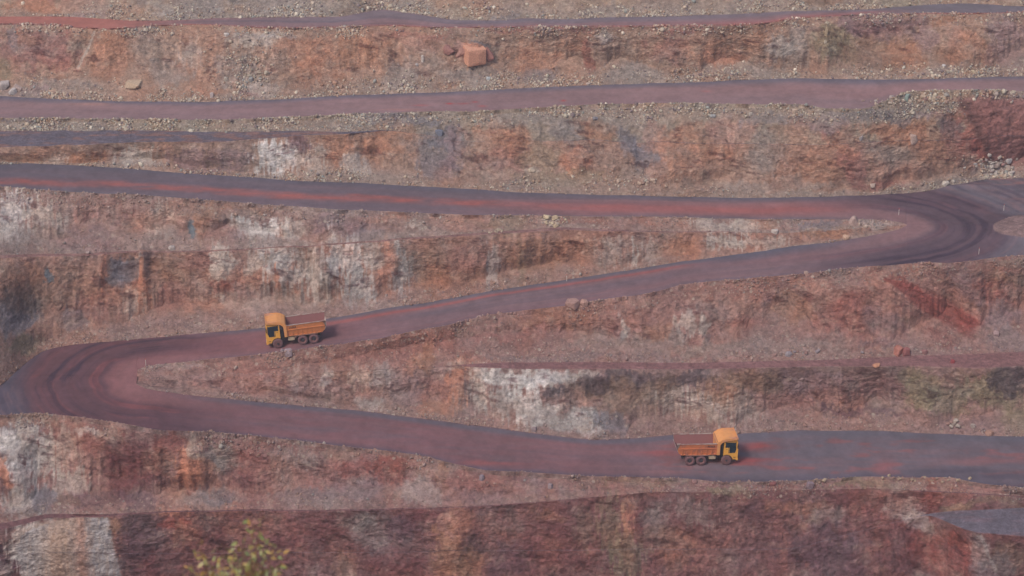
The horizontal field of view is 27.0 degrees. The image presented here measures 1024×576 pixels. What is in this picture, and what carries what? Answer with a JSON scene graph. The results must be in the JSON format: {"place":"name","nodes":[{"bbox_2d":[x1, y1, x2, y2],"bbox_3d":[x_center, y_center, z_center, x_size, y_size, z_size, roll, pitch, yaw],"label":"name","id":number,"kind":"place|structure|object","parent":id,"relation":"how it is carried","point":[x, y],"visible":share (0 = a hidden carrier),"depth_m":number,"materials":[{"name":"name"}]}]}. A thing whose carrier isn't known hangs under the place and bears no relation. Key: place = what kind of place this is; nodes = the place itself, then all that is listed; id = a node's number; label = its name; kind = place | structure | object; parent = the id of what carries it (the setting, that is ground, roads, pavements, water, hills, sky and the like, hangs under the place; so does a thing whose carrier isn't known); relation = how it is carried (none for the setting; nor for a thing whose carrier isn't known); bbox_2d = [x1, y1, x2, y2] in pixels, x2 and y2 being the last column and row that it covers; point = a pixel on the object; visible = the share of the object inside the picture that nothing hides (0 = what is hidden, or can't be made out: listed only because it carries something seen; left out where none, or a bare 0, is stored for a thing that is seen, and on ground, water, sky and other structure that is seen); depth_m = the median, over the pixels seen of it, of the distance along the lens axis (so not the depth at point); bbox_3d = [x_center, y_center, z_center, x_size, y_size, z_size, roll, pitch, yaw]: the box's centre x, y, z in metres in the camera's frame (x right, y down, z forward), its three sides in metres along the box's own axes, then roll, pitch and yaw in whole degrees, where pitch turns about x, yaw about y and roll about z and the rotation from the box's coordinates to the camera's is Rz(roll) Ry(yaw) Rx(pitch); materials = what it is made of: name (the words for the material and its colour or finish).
{"place":"outdoors","nodes":[
{"label":"outdoors","id":0,"kind":"place"},
{"bbox_2d":[0,0,1023,575],"bbox_3d":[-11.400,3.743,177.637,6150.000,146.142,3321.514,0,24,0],"label":"terrain","id":1,"kind":"structure","parent":0,"point":[52,466],"depth_m":284.25,"materials":[{"name":"brown stone"}]},
{"bbox_2d":[0,80,9,90],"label":"boulder","id":2,"kind":"object","parent":1,"relation":"on","point":[5,84],"visible":1,"depth_m":313.60,"materials":[{"name":"stone"}]},
{"bbox_2d":[8,88,16,94],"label":"boulder","id":3,"kind":"object","parent":1,"relation":"on","point":[12,91],"visible":1,"depth_m":312.91,"materials":[{"name":"stone"}]},
{"bbox_2d":[13,84,21,90],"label":"boulder","id":4,"kind":"object","parent":1,"relation":"on","point":[17,87],"visible":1,"depth_m":313.42,"materials":[{"name":"stone"}]},
{"bbox_2d":[125,80,141,88],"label":"boulder","id":5,"kind":"object","parent":1,"relation":"on","point":[131,84],"visible":1,"depth_m":311.84,"materials":[{"name":"stone"}]},
{"bbox_2d":[168,245,174,250],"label":"boulder","id":6,"kind":"object","parent":1,"relation":"on","point":[171,247],"visible":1,"depth_m":285.20,"materials":[{"name":"stone"}]},
{"bbox_2d":[183,516,288,575],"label":"young tree","id":7,"kind":"object","parent":1,"relation":"on","point":[248,567],"visible":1,"depth_m":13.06,"materials":[{"name":"green plant"}]},
{"bbox_2d":[284,348,291,356],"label":"boulder","id":8,"kind":"object","parent":1,"relation":"on","point":[288,353],"visible":1,"depth_m":274.63,"materials":[{"name":"stone"}]},
{"bbox_2d":[435,129,442,135],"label":"boulder","id":9,"kind":"object","parent":1,"relation":"on","point":[438,132],"visible":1,"depth_m":304.38,"materials":[{"name":"stone"}]},
{"bbox_2d":[443,44,454,54],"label":"boulder","id":10,"kind":"object","parent":1,"relation":"on","point":[447,50],"visible":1,"depth_m":316.01,"materials":[{"name":"stone"}]},
{"bbox_2d":[456,47,464,57],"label":"boulder","id":11,"kind":"object","parent":1,"relation":"on","point":[460,52],"visible":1,"depth_m":316.17,"materials":[{"name":"stone"}]},
{"bbox_2d":[463,45,485,66],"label":"boulder","id":12,"kind":"object","parent":1,"relation":"on","point":[474,56],"visible":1,"depth_m":315.76,"materials":[{"name":"stone"}]},
{"bbox_2d":[486,47,493,61],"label":"boulder","id":13,"kind":"object","parent":1,"relation":"on","point":[489,56],"visible":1,"depth_m":316.99,"materials":[{"name":"stone"}]},
{"bbox_2d":[0,0,1023,520],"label":"rubble","id":14,"kind":"object","parent":1,"relation":"on","point":[124,124],"visible":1,"depth_m":308.77,"materials":[{"name":"stone"}]},
{"bbox_2d":[527,167,534,172],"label":"boulder","id":15,"kind":"object","parent":1,"relation":"on","point":[531,170],"visible":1,"depth_m":302.68,"materials":[{"name":"stone"}]},
{"bbox_2d":[565,298,578,309],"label":"boulder","id":16,"kind":"object","parent":1,"relation":"on","point":[572,303],"visible":1,"depth_m":280.88,"materials":[{"name":"stone"}]},
{"bbox_2d":[579,299,587,306],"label":"boulder","id":17,"kind":"object","parent":1,"relation":"on","point":[583,302],"visible":1,"depth_m":281.18,"materials":[{"name":"stone"}]},
{"bbox_2d":[771,229,777,233],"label":"boulder","id":18,"kind":"object","parent":1,"relation":"on","point":[774,231],"visible":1,"depth_m":295.63,"materials":[{"name":"stone"}]},
{"bbox_2d":[785,351,792,356],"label":"boulder","id":19,"kind":"object","parent":1,"relation":"on","point":[788,354],"visible":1,"depth_m":281.61,"materials":[{"name":"stone"}]},
{"bbox_2d":[806,481,813,489],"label":"boulder","id":20,"kind":"object","parent":1,"relation":"on","point":[809,485],"visible":1,"depth_m":266.12,"materials":[{"name":"stone"}]},
{"bbox_2d":[842,234,849,239],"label":"boulder","id":21,"kind":"object","parent":1,"relation":"on","point":[845,237],"visible":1,"depth_m":295.49,"materials":[{"name":"stone"}]},
{"bbox_2d":[848,215,857,225],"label":"boulder","id":22,"kind":"object","parent":1,"relation":"on","point":[853,220],"visible":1,"depth_m":297.81,"materials":[{"name":"stone"}]},
{"bbox_2d":[873,363,879,367],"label":"boulder","id":23,"kind":"object","parent":1,"relation":"on","point":[876,365],"visible":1,"depth_m":280.21,"materials":[{"name":"stone"}]},
{"bbox_2d":[894,345,903,356],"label":"boulder","id":24,"kind":"object","parent":1,"relation":"on","point":[898,350],"visible":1,"depth_m":283.07,"materials":[{"name":"stone"}]},
{"bbox_2d":[902,347,909,355],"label":"boulder","id":25,"kind":"object","parent":1,"relation":"on","point":[906,351],"visible":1,"depth_m":283.19,"materials":[{"name":"stone"}]},
{"bbox_2d":[910,134,917,144],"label":"boulder","id":26,"kind":"object","parent":1,"relation":"on","point":[913,139],"visible":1,"depth_m":309.24,"materials":[{"name":"stone"}]},
{"bbox_2d":[921,349,927,354],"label":"boulder","id":27,"kind":"object","parent":1,"relation":"on","point":[924,351],"visible":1,"depth_m":283.72,"materials":[{"name":"stone"}]},
{"bbox_2d":[985,430,993,435],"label":"boulder","id":28,"kind":"object","parent":1,"relation":"on","point":[989,432],"visible":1,"depth_m":280.07,"materials":[{"name":"stone"}]},
{"bbox_2d":[993,330,999,336],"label":"boulder","id":29,"kind":"object","parent":1,"relation":"on","point":[996,333],"visible":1,"depth_m":286.45,"materials":[{"name":"stone"}]},
{"bbox_2d":[1005,158,1011,163],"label":"boulder","id":30,"kind":"object","parent":1,"relation":"on","point":[1008,161],"visible":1,"depth_m":315.25,"materials":[{"name":"stone"}]},
{"bbox_2d":[994,215,1023,236],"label":"dirt mound","id":31,"kind":"object","parent":1,"relation":"on","point":[1011,225],"visible":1,"depth_m":295.29,"materials":[{"name":"brown soil"}]},
{"bbox_2d":[0,163,1023,487],"bbox_3d":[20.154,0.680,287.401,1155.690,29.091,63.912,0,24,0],"label":"haul road","id":32,"kind":"structure","parent":0,"point":[952,223],"depth_m":280.26,"materials":[{"name":"brown soil"}]},
{"bbox_2d":[264,311,326,347],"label":"dump truck","id":33,"kind":"object","parent":32,"relation":"on","point":[302,327],"visible":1,"depth_m":277.13,"materials":[{"name":"orange paint"}]},
{"bbox_2d":[673,427,738,465],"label":"dump truck","id":34,"kind":"object","parent":32,"relation":"on","point":[722,444],"visible":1,"depth_m":269.82,"materials":[{"name":"paint"}]},
{"bbox_2d":[0,77,1023,119],"bbox_3d":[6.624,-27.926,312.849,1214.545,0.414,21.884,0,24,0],"label":"dirt road","id":35,"kind":"structure","parent":0,"point":[840,93],"depth_m":311.97,"materials":[{"name":"brown soil"}]},
{"bbox_2d":[0,4,1023,27],"bbox_3d":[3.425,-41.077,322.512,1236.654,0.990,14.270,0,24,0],"label":"dirt road","id":36,"kind":"structure","parent":0,"point":[379,17],"depth_m":321.20,"materials":[{"name":"brown soil"}]}
]}

